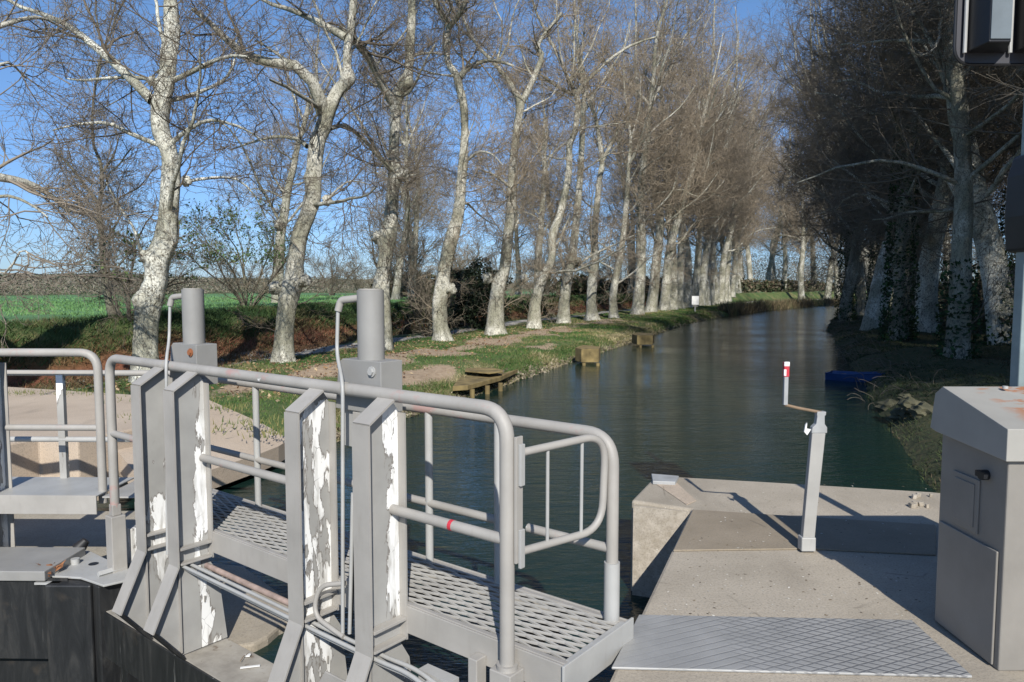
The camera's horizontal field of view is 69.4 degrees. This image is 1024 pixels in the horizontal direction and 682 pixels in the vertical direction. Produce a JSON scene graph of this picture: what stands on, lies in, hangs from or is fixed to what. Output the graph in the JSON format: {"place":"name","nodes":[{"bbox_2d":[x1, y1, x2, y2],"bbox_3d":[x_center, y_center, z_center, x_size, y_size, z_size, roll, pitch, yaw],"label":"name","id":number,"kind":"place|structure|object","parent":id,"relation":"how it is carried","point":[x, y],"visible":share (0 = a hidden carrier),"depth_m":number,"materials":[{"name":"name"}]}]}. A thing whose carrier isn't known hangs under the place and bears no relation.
{"place":"outdoors","nodes":[
{"label":"outdoors","id":0,"kind":"place"},
{"bbox_2d":[8,387,132,500],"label":"quay","id":1,"kind":"structure","parent":0,"point":[34,459],"depth_m":8.27,"materials":[{"name":"concrete"}]},
{"bbox_2d":[0,348,169,681],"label":"lock gate","id":2,"kind":"structure","parent":1,"relation":"attached to","point":[47,630],"depth_m":5.40,"materials":[{"name":"metal"}]},
{"bbox_2d":[0,283,1010,492],"bbox_3d":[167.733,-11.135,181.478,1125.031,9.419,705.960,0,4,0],"label":"ground","id":3,"kind":"structure","parent":0,"point":[437,371],"depth_m":17.86,"materials":[{"name":"plant"}]},
{"bbox_2d":[14,511,135,558],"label":"concrete sill","id":4,"kind":"structure","parent":3,"relation":"on","point":[50,530],"depth_m":6.82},
{"bbox_2d":[0,0,177,359],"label":"plane tree","id":5,"kind":"object","parent":3,"relation":"on","point":[29,186],"visible":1,"depth_m":10.85,"materials":[{"name":"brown plant"}]},
{"bbox_2d":[15,0,208,314],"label":"bare tree","id":6,"kind":"object","parent":3,"relation":"on","point":[92,144],"visible":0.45,"depth_m":19.21,"materials":[{"name":"brown plant"}]},
{"bbox_2d":[66,219,211,321],"bbox_3d":[-8.847,-1.621,17.861,2.936,2.570,3.192,0,4,0],"label":"bush","id":7,"kind":"object","parent":3,"relation":"on","point":[128,309],"visible":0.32,"depth_m":17.24,"materials":[{"name":"brown plant"}]},
{"bbox_2d":[0,0,344,382],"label":"plane tree","id":8,"kind":"object","parent":3,"relation":"on","point":[161,99],"visible":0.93,"depth_m":14.02,"materials":[{"name":"white plant"}]},
{"bbox_2d":[0,272,371,283],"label":"hill wood","id":9,"kind":"object","parent":3,"relation":"on","point":[2,275],"visible":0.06,"depth_m":271.87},
{"bbox_2d":[118,400,284,488],"bbox_3d":[-3.821,1.267,9.124,1.673,0.617,3.298,0,4,5],"label":"apron","id":10,"kind":"object","parent":3,"relation":"on","point":[272,446],"visible":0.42,"depth_m":9.22,"materials":[{"name":"concrete"}]},
{"bbox_2d":[8,387,283,438],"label":"weeds","id":11,"kind":"object","parent":10,"relation":"on","point":[251,424],"visible":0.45,"depth_m":9.70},
{"bbox_2d":[165,192,312,306],"bbox_3d":[-9.732,-3.266,26.365,4.748,4.446,4.431,-2,5,-31],"label":"bush","id":12,"kind":"object","parent":3,"relation":"on","point":[222,260],"visible":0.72,"depth_m":26.54,"materials":[{"name":"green plant"}]},
{"bbox_2d":[0,294,576,316],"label":"crop","id":13,"kind":"object","parent":3,"relation":"on","point":[93,304],"visible":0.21,"depth_m":32.61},
{"bbox_2d":[208,0,380,302],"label":"plane tree","id":14,"kind":"object","parent":3,"relation":"on","point":[295,157],"visible":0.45,"depth_m":36.96,"materials":[{"name":"grey plant"}]},
{"bbox_2d":[138,0,457,363],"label":"plane tree","id":15,"kind":"object","parent":3,"relation":"on","point":[295,281],"visible":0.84,"depth_m":17.67,"materials":[{"name":"beige plant"}]},
{"bbox_2d":[0,273,603,295],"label":"wood","id":16,"kind":"object","parent":3,"relation":"on","point":[97,288],"visible":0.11,"depth_m":101.41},
{"bbox_2d":[0,293,659,389],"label":"embankment scrub","id":17,"kind":"object","parent":3,"relation":"on","point":[66,321],"visible":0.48,"depth_m":20.19,"materials":[{"name":"plant"}]},
{"bbox_2d":[304,237,371,295],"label":"bush","id":18,"kind":"object","parent":3,"relation":"on","point":[330,268],"visible":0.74,"depth_m":77.09,"materials":[{"name":"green plant"}]},
{"bbox_2d":[25,310,686,401],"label":"leaf litter","id":19,"kind":"object","parent":3,"relation":"on","point":[269,395],"visible":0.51,"depth_m":19.33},
{"bbox_2d":[339,252,374,294],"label":"bush","id":20,"kind":"object","parent":3,"relation":"on","point":[353,280],"visible":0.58,"depth_m":70.98,"materials":[{"name":"green plant"}]},
{"bbox_2d":[267,0,502,350],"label":"plane tree","id":21,"kind":"object","parent":3,"relation":"on","point":[382,277],"visible":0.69,"depth_m":21.55,"materials":[{"name":"grey plant"}]},
{"bbox_2d":[48,305,728,440],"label":"grass","id":22,"kind":"structure","parent":3,"relation":"on","point":[600,331],"depth_m":22.60,"materials":[{"name":"plant"}]},
{"bbox_2d":[347,188,444,298],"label":"bush","id":23,"kind":"object","parent":3,"relation":"on","point":[397,254],"visible":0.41,"depth_m":44.84,"materials":[{"name":"plant"}]},
{"bbox_2d":[343,92,457,264],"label":"plane tree","id":24,"kind":"object","parent":3,"relation":"on","point":[421,226],"visible":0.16,"depth_m":68.57,"materials":[{"name":"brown plant"}]},
{"bbox_2d":[351,18,456,299],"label":"plane tree","id":25,"kind":"object","parent":3,"relation":"on","point":[395,295],"visible":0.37,"depth_m":41.97,"materials":[{"name":"grey plant"}]},
{"bbox_2d":[356,54,482,296],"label":"plane tree","id":26,"kind":"object","parent":3,"relation":"on","point":[441,192],"visible":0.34,"depth_m":53.67,"materials":[{"name":"grey plant"}]},
{"bbox_2d":[376,217,492,294],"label":"bush","id":27,"kind":"object","parent":3,"relation":"on","point":[454,254],"visible":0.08,"depth_m":59.81,"materials":[{"name":"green plant"}]},
{"bbox_2d":[391,245,479,336],"bbox_3d":[-3.090,-1.808,28.929,3.315,3.980,5.608,1,4,20],"label":"bush","id":28,"kind":"object","parent":3,"relation":"on","point":[416,313],"visible":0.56,"depth_m":28.26,"materials":[{"name":"brown plant"}]},
{"bbox_2d":[313,0,574,341],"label":"plane tree","id":29,"kind":"object","parent":3,"relation":"on","point":[444,288],"visible":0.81,"depth_m":24.63,"materials":[{"name":"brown plant"}]},
{"bbox_2d":[429,229,491,275],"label":"bush","id":30,"kind":"object","parent":3,"relation":"on","point":[472,257],"visible":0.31,"depth_m":51.41,"materials":[{"name":"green plant"}]},
{"bbox_2d":[426,257,513,328],"bbox_3d":[-1.881,-2.108,32.938,3.919,3.300,3.081,0,4,0],"label":"evergreen bush","id":31,"kind":"object","parent":3,"relation":"on","point":[469,315],"visible":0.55,"depth_m":32.38,"materials":[{"name":"green plant"}]},
{"bbox_2d":[453,368,517,397],"bbox_3d":[-0.534,1.246,16.744,1.356,1.120,3.214,0,4,0],"label":"mooring stage","id":32,"kind":"object","parent":3,"relation":"on","point":[488,376],"visible":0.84,"depth_m":16.39,"materials":[{"name":"brown wood"}]},
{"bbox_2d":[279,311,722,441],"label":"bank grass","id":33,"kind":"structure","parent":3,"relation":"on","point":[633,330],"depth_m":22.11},
{"bbox_2d":[465,241,542,295],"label":"bush","id":34,"kind":"object","parent":3,"relation":"on","point":[516,284],"visible":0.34,"depth_m":59.48,"materials":[{"name":"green plant"}]},
{"bbox_2d":[467,114,561,293],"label":"plane tree","id":35,"kind":"object","parent":3,"relation":"on","point":[517,247],"visible":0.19,"depth_m":79.32,"materials":[{"name":"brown plant"}]},
{"bbox_2d":[429,0,616,334],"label":"plane tree","id":36,"kind":"object","parent":3,"relation":"on","point":[495,323],"visible":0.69,"depth_m":28.65,"materials":[{"name":"grey plant"}]},
{"bbox_2d":[475,69,614,294],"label":"plane tree","id":37,"kind":"object","parent":3,"relation":"on","point":[564,136],"visible":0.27,"depth_m":59.66,"materials":[{"name":"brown plant"}]},
{"bbox_2d":[503,82,610,294],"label":"plane tree","id":38,"kind":"object","parent":3,"relation":"on","point":[555,129],"visible":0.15,"depth_m":64.53,"materials":[{"name":"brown plant"}]},
{"bbox_2d":[484,0,686,328],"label":"plane tree","id":39,"kind":"object","parent":3,"relation":"on","point":[534,317],"visible":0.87,"depth_m":32.09,"materials":[{"name":"grey plant"}]},
{"bbox_2d":[516,0,667,320],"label":"plane tree","id":40,"kind":"object","parent":3,"relation":"on","point":[591,309],"visible":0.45,"depth_m":39.81,"materials":[{"name":"grey plant"}]},
{"bbox_2d":[520,0,672,323],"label":"plane tree","id":41,"kind":"object","parent":3,"relation":"on","point":[564,297],"visible":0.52,"depth_m":35.75,"materials":[{"name":"grey plant"}]},
{"bbox_2d":[370,272,842,297],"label":"hedgerow","id":42,"kind":"object","parent":3,"relation":"on","point":[579,286],"visible":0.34,"depth_m":77.24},
{"bbox_2d":[574,72,649,277],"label":"plane tree","id":43,"kind":"object","parent":3,"relation":"on","point":[610,157],"visible":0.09,"depth_m":79.94,"materials":[{"name":"brown plant"}]},
{"bbox_2d":[576,232,650,292],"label":"bush","id":44,"kind":"object","parent":3,"relation":"on","point":[611,271],"visible":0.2,"depth_m":73.27,"materials":[{"name":"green plant"}]},
{"bbox_2d":[581,116,664,293],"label":"plane tree","id":45,"kind":"object","parent":3,"relation":"on","point":[633,243],"visible":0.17,"depth_m":73.03,"materials":[{"name":"brown plant"}]},
{"bbox_2d":[549,28,707,317],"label":"plane tree","id":46,"kind":"object","parent":3,"relation":"on","point":[613,300],"visible":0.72,"depth_m":43.49,"materials":[{"name":"grey plant"}]},
{"bbox_2d":[547,0,748,314],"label":"plane tree","id":47,"kind":"object","parent":3,"relation":"on","point":[638,307],"visible":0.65,"depth_m":45.94,"materials":[{"name":"grey plant"}]},
{"bbox_2d":[585,0,745,311],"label":"plane tree","id":48,"kind":"object","parent":3,"relation":"on","point":[651,305],"visible":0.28,"depth_m":50.16,"materials":[{"name":"grey plant"}]},
{"bbox_2d":[601,11,747,307],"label":"plane tree","id":49,"kind":"object","parent":3,"relation":"on","point":[687,297],"visible":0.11,"depth_m":65.36,"materials":[{"name":"grey plant"}]},
{"bbox_2d":[581,0,768,309],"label":"plane tree","id":50,"kind":"object","parent":3,"relation":"on","point":[674,299],"visible":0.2,"depth_m":56.14,"materials":[{"name":"grey plant"}]},
{"bbox_2d":[627,0,758,308],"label":"plane tree","id":51,"kind":"object","parent":3,"relation":"on","point":[680,290],"visible":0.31,"depth_m":62.27,"materials":[{"name":"grey plant"}]},
{"bbox_2d":[653,64,757,305],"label":"plane tree","id":52,"kind":"object","parent":3,"relation":"on","point":[707,301],"visible":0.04,"depth_m":74.33,"materials":[{"name":"grey plant"}]},
{"bbox_2d":[621,4,792,309],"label":"plane tree","id":53,"kind":"object","parent":3,"relation":"on","point":[664,302],"visible":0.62,"depth_m":56.00,"materials":[{"name":"grey plant"}]},
{"bbox_2d":[648,16,776,306],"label":"plane tree","id":54,"kind":"object","parent":3,"relation":"on","point":[696,281],"visible":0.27,"depth_m":64.87,"materials":[{"name":"grey plant"}]},
{"bbox_2d":[665,47,770,303],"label":"plane tree","id":55,"kind":"object","parent":3,"relation":"on","point":[717,296],"visible":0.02,"depth_m":79.60,"materials":[{"name":"grey plant"}]},
{"bbox_2d":[662,0,779,305],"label":"plane tree","id":56,"kind":"object","parent":3,"relation":"on","point":[703,283],"visible":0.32,"depth_m":70.33,"materials":[{"name":"grey plant"}]},
{"bbox_2d":[690,37,781,304],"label":"plane tree","id":57,"kind":"object","parent":3,"relation":"on","point":[712,295],"visible":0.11,"depth_m":77.31,"materials":[{"name":"grey plant"}]},
{"bbox_2d":[696,59,801,301],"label":"plane tree","id":58,"kind":"object","parent":3,"relation":"on","point":[728,265],"visible":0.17,"depth_m":82.99,"materials":[{"name":"grey plant"}]},
{"bbox_2d":[725,125,777,281],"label":"plane tree","id":59,"kind":"object","parent":3,"relation":"on","point":[748,263],"visible":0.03,"depth_m":107.29,"materials":[{"name":"grey plant"}]},
{"bbox_2d":[718,73,795,296],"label":"plane tree","id":60,"kind":"object","parent":3,"relation":"on","point":[733,282],"visible":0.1,"depth_m":92.13,"materials":[{"name":"grey plant"}]},
{"bbox_2d":[702,64,815,302],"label":"plane tree","id":61,"kind":"object","parent":3,"relation":"on","point":[722,269],"visible":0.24,"depth_m":82.42,"materials":[{"name":"grey plant"}]},
{"bbox_2d":[738,94,780,291],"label":"plane tree","id":62,"kind":"object","parent":3,"relation":"on","point":[741,264],"visible":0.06,"depth_m":98.96,"materials":[{"name":"grey plant"}]},
{"bbox_2d":[532,239,1014,295],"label":"distant wood","id":63,"kind":"object","parent":3,"relation":"on","point":[791,277],"visible":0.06,"depth_m":128.35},
{"bbox_2d":[748,93,817,280],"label":"plane tree","id":64,"kind":"object","parent":3,"relation":"on","point":[772,258],"visible":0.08,"depth_m":116.93,"materials":[{"name":"brown plant"}]},
{"bbox_2d":[749,143,817,290],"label":"plane tree","id":65,"kind":"object","parent":3,"relation":"on","point":[785,260],"visible":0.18,"depth_m":111.74,"materials":[{"name":"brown plant"}]},
{"bbox_2d":[715,294,866,315],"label":"reeds","id":66,"kind":"object","parent":3,"relation":"on","point":[738,307],"visible":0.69,"depth_m":73.01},
{"bbox_2d":[759,122,826,299],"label":"plane tree","id":67,"kind":"object","parent":3,"relation":"on","point":[801,268],"visible":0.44,"depth_m":104.21,"materials":[{"name":"grey plant"}]},
{"bbox_2d":[764,117,835,288],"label":"plane tree","id":68,"kind":"object","parent":3,"relation":"on","point":[814,255],"visible":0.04,"depth_m":120.35,"materials":[{"name":"brown plant"}]},
{"bbox_2d":[728,0,885,315],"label":"plane tree","id":69,"kind":"object","parent":3,"relation":"on","point":[860,308],"visible":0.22,"depth_m":46.14,"materials":[{"name":"brown plant"}]},
{"bbox_2d":[740,0,881,313],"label":"plane tree","id":70,"kind":"object","parent":3,"relation":"on","point":[792,69],"visible":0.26,"depth_m":44.99,"materials":[{"name":"brown plant"}]},
{"bbox_2d":[780,139,844,299],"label":"plane tree","id":71,"kind":"object","parent":3,"relation":"on","point":[835,282],"visible":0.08,"depth_m":103.37,"materials":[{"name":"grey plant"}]},
{"bbox_2d":[761,0,872,296],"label":"plane tree","id":72,"kind":"object","parent":3,"relation":"on","point":[778,171],"visible":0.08,"depth_m":54.42,"materials":[{"name":"brown plant"}]},
{"bbox_2d":[751,0,920,321],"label":"plane tree","id":73,"kind":"object","parent":3,"relation":"on","point":[845,304],"visible":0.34,"depth_m":42.72,"materials":[{"name":"brown plant"}]},
{"bbox_2d":[821,317,946,406],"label":"brambles","id":74,"kind":"object","parent":3,"relation":"on","point":[842,322],"visible":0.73,"depth_m":20.86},
{"bbox_2d":[754,0,1023,359],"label":"plane tree","id":75,"kind":"object","parent":3,"relation":"on","point":[957,342],"visible":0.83,"depth_m":18.91,"materials":[{"name":"brown plant"}]},
{"bbox_2d":[777,0,1022,341],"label":"plane tree","id":76,"kind":"object","parent":3,"relation":"on","point":[899,319],"visible":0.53,"depth_m":25.67,"materials":[{"name":"brown plant"}]},
{"bbox_2d":[781,0,1021,301],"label":"plane tree","id":77,"kind":"object","parent":3,"relation":"on","point":[997,214],"visible":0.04,"depth_m":35.01,"materials":[{"name":"brown plant"}]},
{"bbox_2d":[780,0,1023,345],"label":"plane tree","id":78,"kind":"object","parent":3,"relation":"on","point":[995,325],"visible":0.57,"depth_m":21.53,"materials":[{"name":"brown plant"}]},
{"bbox_2d":[787,1,1021,322],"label":"plane tree","id":79,"kind":"object","parent":3,"relation":"on","point":[818,199],"visible":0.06,"depth_m":35.39,"materials":[{"name":"brown plant"}]},
{"bbox_2d":[786,0,1023,332],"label":"plane tree","id":80,"kind":"object","parent":3,"relation":"on","point":[927,310],"visible":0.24,"depth_m":27.90,"materials":[{"name":"brown plant"}]},
{"bbox_2d":[897,396,920,411],"bbox_3d":[6.502,1.034,12.045,0.351,0.254,0.356,0,4,0],"label":"rock","id":81,"kind":"object","parent":3,"relation":"on","point":[906,403],"visible":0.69,"depth_m":11.97,"materials":[{"name":"stone"}]},
{"bbox_2d":[805,32,1022,330],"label":"plane tree","id":82,"kind":"object","parent":3,"relation":"on","point":[872,313],"visible":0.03,"depth_m":31.78,"materials":[{"name":"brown plant"}]},
{"bbox_2d":[811,0,1020,307],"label":"plane tree","id":83,"kind":"object","parent":3,"relation":"on","point":[926,215],"visible":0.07,"depth_m":32.58,"materials":[{"name":"brown plant"}]},
{"bbox_2d":[826,305,1011,491],"bbox_3d":[20.494,-0.803,38.274,8.492,1.116,74.501,2,5,24],"label":"bank ivy","id":84,"kind":"object","parent":3,"relation":"on","point":[909,345],"visible":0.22,"depth_m":16.90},
{"bbox_2d":[908,401,932,418],"bbox_3d":[6.484,1.114,11.589,0.450,0.331,0.460,0,4,0],"label":"rock","id":85,"kind":"object","parent":3,"relation":"on","point":[920,409],"visible":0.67,"depth_m":11.49,"materials":[{"name":"stone"}]},
{"bbox_2d":[835,90,1012,319],"bbox_3d":[21.208,-11.377,36.821,10.847,21.262,11.134,0,4,1],"label":"plane tree","id":86,"kind":"object","parent":3,"relation":"on","point":[870,266],"visible":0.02,"depth_m":38.11,"materials":[{"name":"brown plant"}]},
{"bbox_2d":[841,0,1023,206],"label":"plane tree","id":87,"kind":"object","parent":3,"relation":"on","point":[935,51],"visible":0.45,"depth_m":15.86,"materials":[{"name":"brown plant"}]},
{"bbox_2d":[845,1,1023,334],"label":"plane tree","id":88,"kind":"object","parent":3,"relation":"on","point":[1002,223],"visible":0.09,"depth_m":23.94,"materials":[{"name":"brown plant"}]},
{"bbox_2d":[918,0,1023,125],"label":"plane tree","id":89,"kind":"object","parent":3,"relation":"on","point":[998,86],"visible":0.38,"depth_m":13.26,"materials":[{"name":"brown plant"}]},
{"bbox_2d":[923,66,1023,167],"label":"plane tree","id":90,"kind":"object","parent":3,"relation":"on","point":[992,108],"visible":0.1,"depth_m":21.18,"materials":[{"name":"brown plant"}]},
{"bbox_2d":[938,268,1012,345],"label":"undergrowth","id":91,"kind":"object","parent":3,"relation":"on","point":[980,294],"visible":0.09,"depth_m":30.23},
{"bbox_2d":[0,0,1015,283],"label":"sky","id":92,"kind":"structure","parent":0,"point":[752,7],"materials":[{"name":"blue"}]},
{"bbox_2d":[97,304,936,681],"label":"water","id":93,"kind":"structure","parent":0,"point":[701,400],"depth_m":10.91,"materials":[{"name":"teal liquid"}]},
{"bbox_2d":[212,563,288,651],"bbox_3d":[-1.955,2.002,5.407,0.638,0.300,1.610,-1,4,-19],"label":"ledge","id":94,"kind":"object","parent":93,"relation":"in","point":[251,627],"visible":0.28,"depth_m":5.01,"materials":[{"name":"concrete"}]},
{"bbox_2d":[575,345,600,365],"bbox_3d":[2.310,0.834,22.536,0.799,1.300,1.688,0,4,0],"label":"mooring stage","id":95,"kind":"object","parent":93,"relation":"in","point":[585,353],"visible":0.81,"depth_m":21.88,"materials":[{"name":"brown wood"}]},
{"bbox_2d":[632,332,653,347],"bbox_3d":[5.206,0.353,29.269,0.945,1.260,2.224,0,4,0],"label":"mooring stage","id":96,"kind":"object","parent":93,"relation":"in","point":[639,339],"visible":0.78,"depth_m":28.44,"materials":[{"name":"brown wood"}]},
{"bbox_2d":[825,370,885,381],"bbox_3d":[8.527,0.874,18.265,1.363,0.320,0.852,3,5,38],"label":"rowing boat","id":97,"kind":"object","parent":93,"relation":"on","point":[841,375],"visible":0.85,"depth_m":18.09,"materials":[{"name":"blue wood"}]},
{"bbox_2d":[610,477,1023,681],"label":"quay","id":98,"kind":"structure","parent":0,"point":[781,571],"depth_m":4.07,"materials":[{"name":"concrete"}]},
{"bbox_2d":[52,288,633,681],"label":"lock gate","id":99,"kind":"structure","parent":98,"relation":"attached to","point":[154,577],"depth_m":3.72,"materials":[{"name":"metal"}]},
{"bbox_2d":[632,505,689,597],"bbox_3d":[1.095,1.867,5.475,0.410,1.280,0.020,2,4,21],"label":"wall facing","id":100,"kind":"object","parent":98,"relation":"attached to","point":[657,532],"depth_m":5.46,"materials":[{"name":"concrete"}]},
{"bbox_2d":[651,474,678,484],"bbox_3d":[1.246,1.143,6.092,0.226,0.030,0.236,1,4,18],"label":"corner stone","id":101,"kind":"object","parent":98,"relation":"on","point":[664,479],"visible":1,"depth_m":6.04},
{"bbox_2d":[657,483,695,504],"bbox_3d":[1.270,1.178,5.803,0.188,0.005,0.736,0,4,-4],"label":"cover plate","id":102,"kind":"object","parent":98,"relation":"on","point":[679,492],"visible":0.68,"depth_m":5.76,"materials":[{"name":"concrete"}]},
{"bbox_2d":[612,615,971,677],"bbox_3d":[1.165,1.354,3.318,1.472,0.012,0.513,0,4,3],"label":"tread plate","id":103,"kind":"object","parent":98,"relation":"on","point":[867,647],"visible":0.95,"depth_m":3.26,"materials":[{"name":"metal"}]},
{"bbox_2d":[664,484,930,615],"bbox_3d":[1.887,1.242,4.865,1.511,0.012,3.281,2,5,29],"label":"grit","id":104,"kind":"object","parent":98,"relation":"on","point":[794,562],"visible":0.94,"depth_m":4.07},
{"bbox_2d":[673,510,935,555],"bbox_3d":[1.908,1.253,4.721,1.714,0.010,0.866,1,4,12],"label":"cover plate","id":105,"kind":"object","parent":98,"relation":"on","point":[856,536],"visible":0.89,"depth_m":4.76,"materials":[{"name":"concrete"}]},
{"bbox_2d":[782,362,826,550],"bbox_3d":[1.752,0.694,4.444,0.268,1.145,0.071,0,4,0],"label":"crank post","id":106,"kind":"object","parent":98,"relation":"on","point":[817,430],"visible":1,"depth_m":4.44,"materials":[{"name":"metal"}]},
{"bbox_2d":[930,386,1023,670],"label":"control cabinet","id":107,"kind":"object","parent":98,"relation":"on","point":[979,607],"visible":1,"depth_m":3.19,"materials":[{"name":"metal"}]},
{"bbox_2d":[953,0,1023,386],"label":"signal post","id":108,"kind":"object","parent":98,"relation":"on","point":[988,32],"visible":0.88,"depth_m":3.60,"materials":[{"name":"metal"}]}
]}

